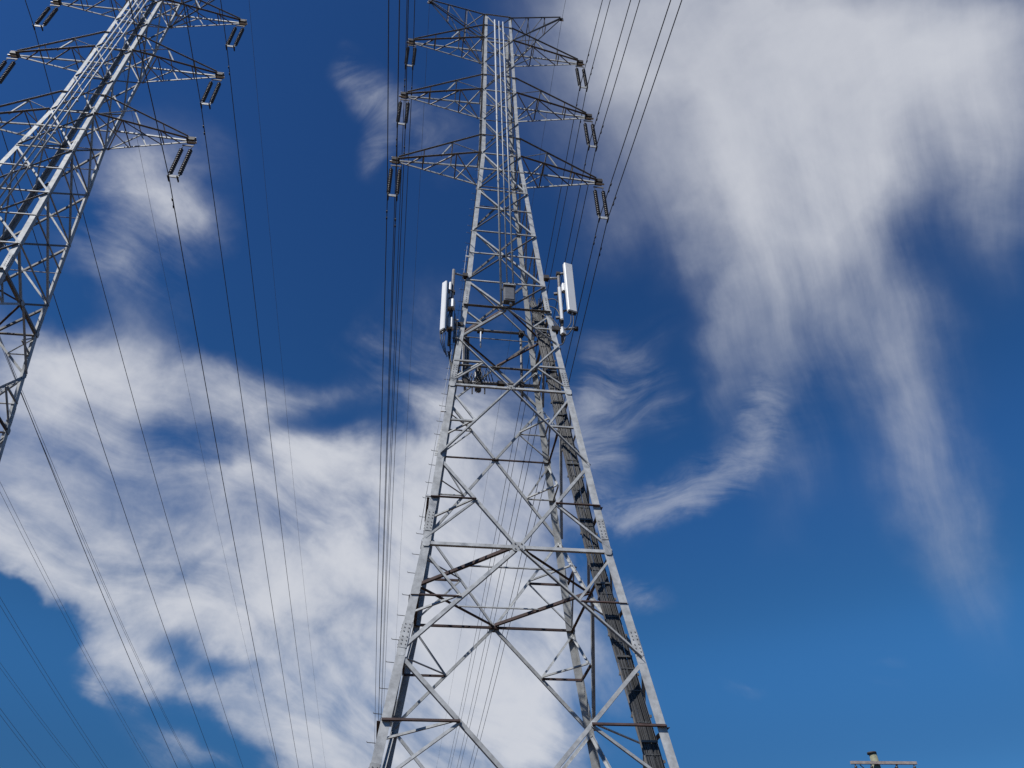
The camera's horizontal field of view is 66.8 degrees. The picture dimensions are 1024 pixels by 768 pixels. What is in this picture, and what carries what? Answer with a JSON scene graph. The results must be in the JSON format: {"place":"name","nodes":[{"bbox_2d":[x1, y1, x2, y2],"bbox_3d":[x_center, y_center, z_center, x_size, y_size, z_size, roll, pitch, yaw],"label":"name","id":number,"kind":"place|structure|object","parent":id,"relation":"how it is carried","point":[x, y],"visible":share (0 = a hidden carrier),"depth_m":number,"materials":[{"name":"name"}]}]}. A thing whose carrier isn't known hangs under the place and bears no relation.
{"place":"outdoors","nodes":[
{"label":"outdoors","id":0,"kind":"place"},
{"bbox_2d":[0,668,75,766],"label":"conductor wire","id":1,"kind":"object","parent":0,"point":[35,715],"visible":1,"depth_m":94.05,"materials":[{"name":"metal"}]},
{"bbox_2d":[0,663,78,766],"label":"conductor wire","id":2,"kind":"object","parent":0,"point":[39,716],"visible":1,"depth_m":94.83,"materials":[{"name":"metal"}]},
{"bbox_2d":[0,606,103,767],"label":"conductor wire","id":3,"kind":"object","parent":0,"point":[46,680],"visible":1,"depth_m":75.45,"materials":[{"name":"metal"}]},
{"bbox_2d":[1,599,106,766],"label":"conductor wire","id":4,"kind":"object","parent":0,"point":[49,678],"visible":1,"depth_m":75.28,"materials":[{"name":"metal"}]},
{"bbox_2d":[0,492,146,763],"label":"conductor wire","id":5,"kind":"object","parent":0,"point":[64,617],"visible":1,"depth_m":77.79,"materials":[{"name":"metal"}]},
{"bbox_2d":[0,482,150,765],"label":"conductor wire","id":6,"kind":"object","parent":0,"point":[75,630],"visible":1,"depth_m":80.31,"materials":[{"name":"metal"}]},
{"bbox_2d":[0,337,192,766],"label":"conductor wire","id":7,"kind":"object","parent":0,"point":[85,540],"visible":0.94,"depth_m":82.80,"materials":[{"name":"metal"}]},
{"bbox_2d":[2,349,190,765],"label":"conductor wire","id":8,"kind":"object","parent":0,"point":[95,568],"visible":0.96,"depth_m":87.73,"materials":[{"name":"metal"}]},
{"bbox_2d":[0,0,1023,767],"label":"sky","id":9,"kind":"structure","parent":0,"point":[796,383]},
{"label":"ground","id":10,"kind":"structure","parent":0,"visible":0},
{"bbox_2d":[0,0,246,460],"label":"lattice pylon","id":11,"kind":"object","parent":10,"relation":"on","point":[16,246],"visible":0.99,"depth_m":34.81,"materials":[{"name":"metal"}]},
{"bbox_2d":[0,58,17,83],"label":"insulator set","id":12,"kind":"object","parent":11,"relation":"attached to","point":[8,69],"visible":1,"depth_m":37.77,"materials":[{"name":"ceramic"}]},
{"bbox_2d":[0,126,215,767],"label":"conductor wire","id":13,"kind":"object","parent":12,"relation":"hanging from","point":[99,435],"visible":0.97,"depth_m":52.10,"materials":[{"name":"metal"}]},
{"bbox_2d":[32,4,59,30],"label":"insulator set","id":14,"kind":"object","parent":11,"relation":"attached to","point":[43,15],"visible":1,"depth_m":41.18,"materials":[{"name":"ceramic"}]},
{"bbox_2d":[25,0,242,765],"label":"conductor wire","id":15,"kind":"object","parent":14,"relation":"hanging from","point":[123,362],"visible":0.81,"depth_m":55.27,"materials":[{"name":"metal"}]},
{"bbox_2d":[0,339,177,767],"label":"conductor wire","id":16,"kind":"object","parent":11,"relation":"hanging from","point":[81,543],"visible":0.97,"depth_m":50.31,"materials":[{"name":"metal"}]},
{"bbox_2d":[167,144,193,181],"bbox_3d":[-14.850,-9.958,34.774,0.589,2.609,0.338,4,-40,-6],"label":"insulator set","id":17,"kind":"object","parent":11,"relation":"hanging from","point":[176,160],"visible":1,"depth_m":34.64,"materials":[{"name":"ceramic"}]},
{"bbox_2d":[129,0,278,767],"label":"conductor wire","id":18,"kind":"object","parent":17,"relation":"hanging from","point":[194,320],"visible":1,"depth_m":38.04,"materials":[{"name":"metal"}]},
{"bbox_2d":[109,0,276,765],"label":"earth wire","id":19,"kind":"object","parent":11,"relation":"attached to","point":[178,342],"visible":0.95,"depth_m":63.34,"materials":[{"name":"metal"}]},
{"bbox_2d":[200,79,221,108],"bbox_3d":[-14.953,-14.486,38.571,0.589,2.609,0.338,3,-41,-6],"label":"insulator set","id":20,"kind":"object","parent":11,"relation":"attached to","point":[207,91],"visible":1,"depth_m":38.42,"materials":[{"name":"ceramic"}]},
{"bbox_2d":[183,0,298,767],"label":"conductor wire","id":21,"kind":"object","parent":20,"relation":"hanging from","point":[231,327],"visible":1,"depth_m":45.54,"materials":[{"name":"metal"}]},
{"bbox_2d":[225,25,244,50],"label":"insulator set","id":22,"kind":"object","parent":11,"relation":"attached to","point":[232,34],"visible":1,"depth_m":42.22,"materials":[{"name":"ceramic"}]},
{"bbox_2d":[220,0,312,762],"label":"conductor wire","id":23,"kind":"object","parent":22,"relation":"hanging from","point":[257,324],"visible":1,"depth_m":52.38,"materials":[{"name":"metal"}]},
{"bbox_2d":[249,4,325,765],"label":"earth wire","id":24,"kind":"object","parent":11,"relation":"attached to","point":[278,328],"visible":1,"depth_m":62.68,"materials":[{"name":"metal"}]},
{"bbox_2d":[366,0,678,767],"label":"lattice pylon","id":25,"kind":"object","parent":10,"relation":"on","point":[392,717],"visible":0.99,"depth_m":26.02,"materials":[{"name":"metal"}]},
{"bbox_2d":[386,165,401,200],"bbox_3d":[-5.448,-9.365,35.867,0.589,2.609,0.338,4,-41,-7],"label":"insulator set","id":26,"kind":"object","parent":25,"relation":"attached to","point":[399,172],"visible":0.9,"depth_m":35.76,"materials":[{"name":"ceramic"}]},
{"bbox_2d":[374,0,388,746],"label":"conductor wire","id":27,"kind":"object","parent":26,"relation":"hanging from","point":[384,304],"visible":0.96,"depth_m":38.55,"materials":[{"name":"metal"}]},
{"bbox_2d":[378,0,399,720],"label":"conductor wire","id":28,"kind":"object","parent":26,"relation":"hanging from","point":[392,301],"visible":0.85,"depth_m":38.48,"materials":[{"name":"metal"}]},
{"bbox_2d":[396,99,409,128],"bbox_3d":[-5.569,-13.882,39.677,0.589,2.609,0.338,4,-42,-7],"label":"insulator set","id":29,"kind":"object","parent":25,"relation":"attached to","point":[407,109],"visible":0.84,"depth_m":39.64,"materials":[{"name":"ceramic"}]},
{"bbox_2d":[378,24,398,715],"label":"conductor wire","id":30,"kind":"object","parent":29,"relation":"hanging from","point":[388,376],"visible":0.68,"depth_m":51.26,"materials":[{"name":"metal"}]},
{"bbox_2d":[381,0,408,716],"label":"conductor wire","id":31,"kind":"object","parent":29,"relation":"hanging from","point":[397,303],"visible":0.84,"depth_m":46.37,"materials":[{"name":"metal"}]},
{"bbox_2d":[404,45,416,69],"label":"insulator set","id":32,"kind":"object","parent":25,"relation":"attached to","point":[413,58],"visible":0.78,"depth_m":43.28,"materials":[{"name":"ceramic"}]},
{"bbox_2d":[381,6,406,702],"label":"conductor wire","id":33,"kind":"object","parent":32,"relation":"hanging from","point":[395,310],"visible":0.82,"depth_m":54.65,"materials":[{"name":"metal"}]},
{"bbox_2d":[384,0,414,690],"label":"conductor wire","id":34,"kind":"object","parent":32,"relation":"hanging from","point":[401,302],"visible":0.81,"depth_m":54.12,"materials":[{"name":"metal"}]},
{"bbox_2d":[395,0,429,652],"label":"earth wire","id":35,"kind":"object","parent":25,"relation":"attached to","point":[413,302],"visible":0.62,"depth_m":62.30,"materials":[{"name":"metal"}]},
{"bbox_2d":[452,310,457,342],"bbox_3d":[-2.023,-2.051,27.743,0.200,1.600,0.060,4,-40,-7],"label":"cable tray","id":36,"kind":"object","parent":25,"relation":"attached to","point":[454,331],"visible":0.98,"depth_m":27.61,"materials":[{"name":"metal"}]},
{"bbox_2d":[447,269,467,345],"bbox_3d":[-2.031,-2.845,28.570,1.005,4.081,0.334,29,-49,-31],"label":"antenna mount","id":37,"kind":"object","parent":25,"relation":"attached to","point":[463,275],"visible":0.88,"depth_m":29.13,"materials":[{"name":"metal"}]},
{"bbox_2d":[439,281,449,333],"bbox_3d":[-2.393,-2.735,27.984,0.240,2.590,0.295,-29,-47,29],"label":"panel antenna","id":38,"kind":"object","parent":37,"relation":"attached to","point":[444,326],"visible":1,"depth_m":27.83,"materials":[{"name":"white plastic"}]},
{"bbox_2d":[439,310,452,389],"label":"jumper cables","id":39,"kind":"object","parent":38,"relation":"hanging from","point":[444,349],"visible":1,"depth_m":26.93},
{"bbox_2d":[446,317,453,331],"bbox_3d":[-2.219,-2.079,27.704,0.280,0.600,0.265,-12,-41,12],"label":"radio unit","id":40,"kind":"object","parent":37,"relation":"attached to","point":[450,322],"visible":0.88,"depth_m":27.60,"materials":[{"name":"white plastic"}]},
{"bbox_2d":[448,282,451,298],"bbox_3d":[-2.268,-3.398,28.869,0.100,0.980,0.235,-15,-42,16],"label":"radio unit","id":41,"kind":"object","parent":37,"relation":"attached to","point":[450,287],"visible":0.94,"depth_m":28.85,"materials":[{"name":"white plastic"}]},
{"bbox_2d":[448,298,454,311],"bbox_3d":[-2.247,-2.833,28.314,0.320,0.520,0.285,-9,-41,8],"label":"radio unit","id":42,"kind":"object","parent":37,"relation":"attached to","point":[451,304],"visible":0.84,"depth_m":28.21,"materials":[{"name":"white plastic"}]},
{"bbox_2d":[468,368,492,382],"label":"jumper cables","id":43,"kind":"object","parent":25,"relation":"attached to","point":[485,375],"visible":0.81,"depth_m":31.17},
{"bbox_2d":[456,326,537,401],"bbox_3d":[-0.730,-0.877,31.811,3.543,3.801,0.410,4,-40,-7],"label":"antenna mount","id":44,"kind":"object","parent":25,"relation":"attached to","point":[480,331],"visible":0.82,"depth_m":31.45,"materials":[{"name":"grey metal"}]},
{"bbox_2d":[461,337,469,378],"bbox_3d":[-1.913,-1.058,32.003,0.300,2.430,0.325,-1,-40,-1],"label":"panel antenna","id":45,"kind":"object","parent":44,"relation":"attached to","point":[463,353],"visible":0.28,"depth_m":32.15,"materials":[{"name":"white plastic"}]},
{"bbox_2d":[475,367,480,392],"bbox_3d":[-1.365,-0.195,31.374,0.267,1.280,0.319,4,-40,-7],"label":"panel antenna","id":46,"kind":"object","parent":44,"relation":"attached to","point":[476,379],"visible":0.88,"depth_m":31.39,"materials":[{"name":"white plastic"}]},
{"bbox_2d":[436,0,565,767],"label":"earth wire","id":47,"kind":"object","parent":25,"relation":"attached to","point":[513,318],"visible":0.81,"depth_m":64.57,"materials":[{"name":"metal"}]},
{"bbox_2d":[502,283,515,305],"bbox_3d":[-0.104,-3.381,29.290,0.490,1.070,0.340,4,-40,-7],"label":"equipment box","id":48,"kind":"object","parent":25,"relation":"attached to","point":[508,290],"visible":1,"depth_m":29.16,"materials":[{"name":"white plastic"}]},
{"bbox_2d":[543,271,578,342],"bbox_3d":[1.853,-2.977,29.558,1.130,3.802,0.398,4,-40,-7],"label":"antenna mount","id":49,"kind":"object","parent":25,"relation":"attached to","point":[547,278],"visible":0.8,"depth_m":29.34,"materials":[{"name":"metal"}]},
{"bbox_2d":[554,287,563,324],"bbox_3d":[1.763,-2.932,29.314,0.285,1.880,0.300,-3,-40,2],"label":"panel antenna","id":50,"kind":"object","parent":49,"relation":"attached to","point":[560,306],"visible":1,"depth_m":29.14,"materials":[{"name":"white plastic"}]},
{"bbox_2d":[559,326,565,337],"bbox_3d":[1.869,-1.885,28.527,0.200,0.440,0.205,26,-47,-29],"label":"radio unit","id":51,"kind":"object","parent":49,"relation":"attached to","point":[562,331],"visible":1,"depth_m":28.46,"materials":[{"name":"white plastic"}]},
{"bbox_2d":[563,263,576,315],"bbox_3d":[2.193,-3.603,29.859,0.360,2.790,0.335,14,-42,-17],"label":"panel antenna","id":52,"kind":"object","parent":49,"relation":"attached to","point":[569,289],"visible":1,"depth_m":29.66,"materials":[{"name":"white plastic"}]},
{"bbox_2d":[561,283,564,293],"bbox_3d":[2.000,-3.656,29.952,0.163,0.520,0.205,11,-42,-14],"label":"radio unit","id":53,"kind":"object","parent":52,"relation":"attached to","point":[562,287],"visible":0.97,"depth_m":29.91,"materials":[{"name":"white plastic"}]},
{"bbox_2d":[575,65,587,91],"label":"insulator set","id":54,"kind":"object","parent":25,"relation":"attached to","point":[579,81],"visible":0.89,"depth_m":44.42,"materials":[{"name":"ceramic"}]},
{"bbox_2d":[448,0,602,765],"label":"conductor wire","id":55,"kind":"object","parent":54,"relation":"hanging from","point":[534,329],"visible":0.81,"depth_m":51.30,"materials":[{"name":"metal"}]},
{"bbox_2d":[450,0,610,767],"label":"conductor wire","id":56,"kind":"object","parent":54,"relation":"hanging from","point":[547,292],"visible":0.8,"depth_m":50.96,"materials":[{"name":"metal"}]},
{"bbox_2d":[583,120,597,151],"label":"insulator set","id":57,"kind":"object","parent":25,"relation":"attached to","point":[587,136],"visible":0.95,"depth_m":40.70,"materials":[{"name":"ceramic"}]},
{"bbox_2d":[457,0,630,765],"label":"conductor wire","id":58,"kind":"object","parent":57,"relation":"hanging from","point":[556,303],"visible":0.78,"depth_m":43.31,"materials":[{"name":"metal"}]},
{"bbox_2d":[460,0,639,765],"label":"conductor wire","id":59,"kind":"object","parent":57,"relation":"hanging from","point":[563,302],"visible":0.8,"depth_m":43.26,"materials":[{"name":"metal"}]},
{"bbox_2d":[528,297,665,767],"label":"cable ladder","id":60,"kind":"object","parent":25,"relation":"attached to","point":[650,749],"visible":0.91,"depth_m":21.52,"materials":[{"name":"metal"}]},
{"bbox_2d":[539,298,573,344],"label":"jumper cables","id":61,"kind":"object","parent":60,"relation":"attached to","point":[555,323],"visible":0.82,"depth_m":28.77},
{"bbox_2d":[593,186,608,222],"bbox_3d":[4.246,-8.627,37.044,0.589,2.609,0.338,4,-40,-7],"label":"insulator set","id":62,"kind":"object","parent":25,"relation":"hanging from","point":[597,204],"visible":0.95,"depth_m":36.88,"materials":[{"name":"ceramic"}]},
{"bbox_2d":[469,0,670,766],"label":"conductor wire","id":63,"kind":"object","parent":62,"relation":"hanging from","point":[582,292],"visible":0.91,"depth_m":36.91,"materials":[{"name":"metal"}]},
{"bbox_2d":[473,0,681,765],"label":"conductor wire","id":64,"kind":"object","parent":62,"relation":"hanging from","point":[592,284],"visible":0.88,"depth_m":36.95,"materials":[{"name":"metal"}]},
{"bbox_2d":[850,751,916,767],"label":"utility pole","id":65,"kind":"object","parent":10,"relation":"on","point":[875,762],"visible":1,"depth_m":28.73,"materials":[{"name":"metal"}]}
]}

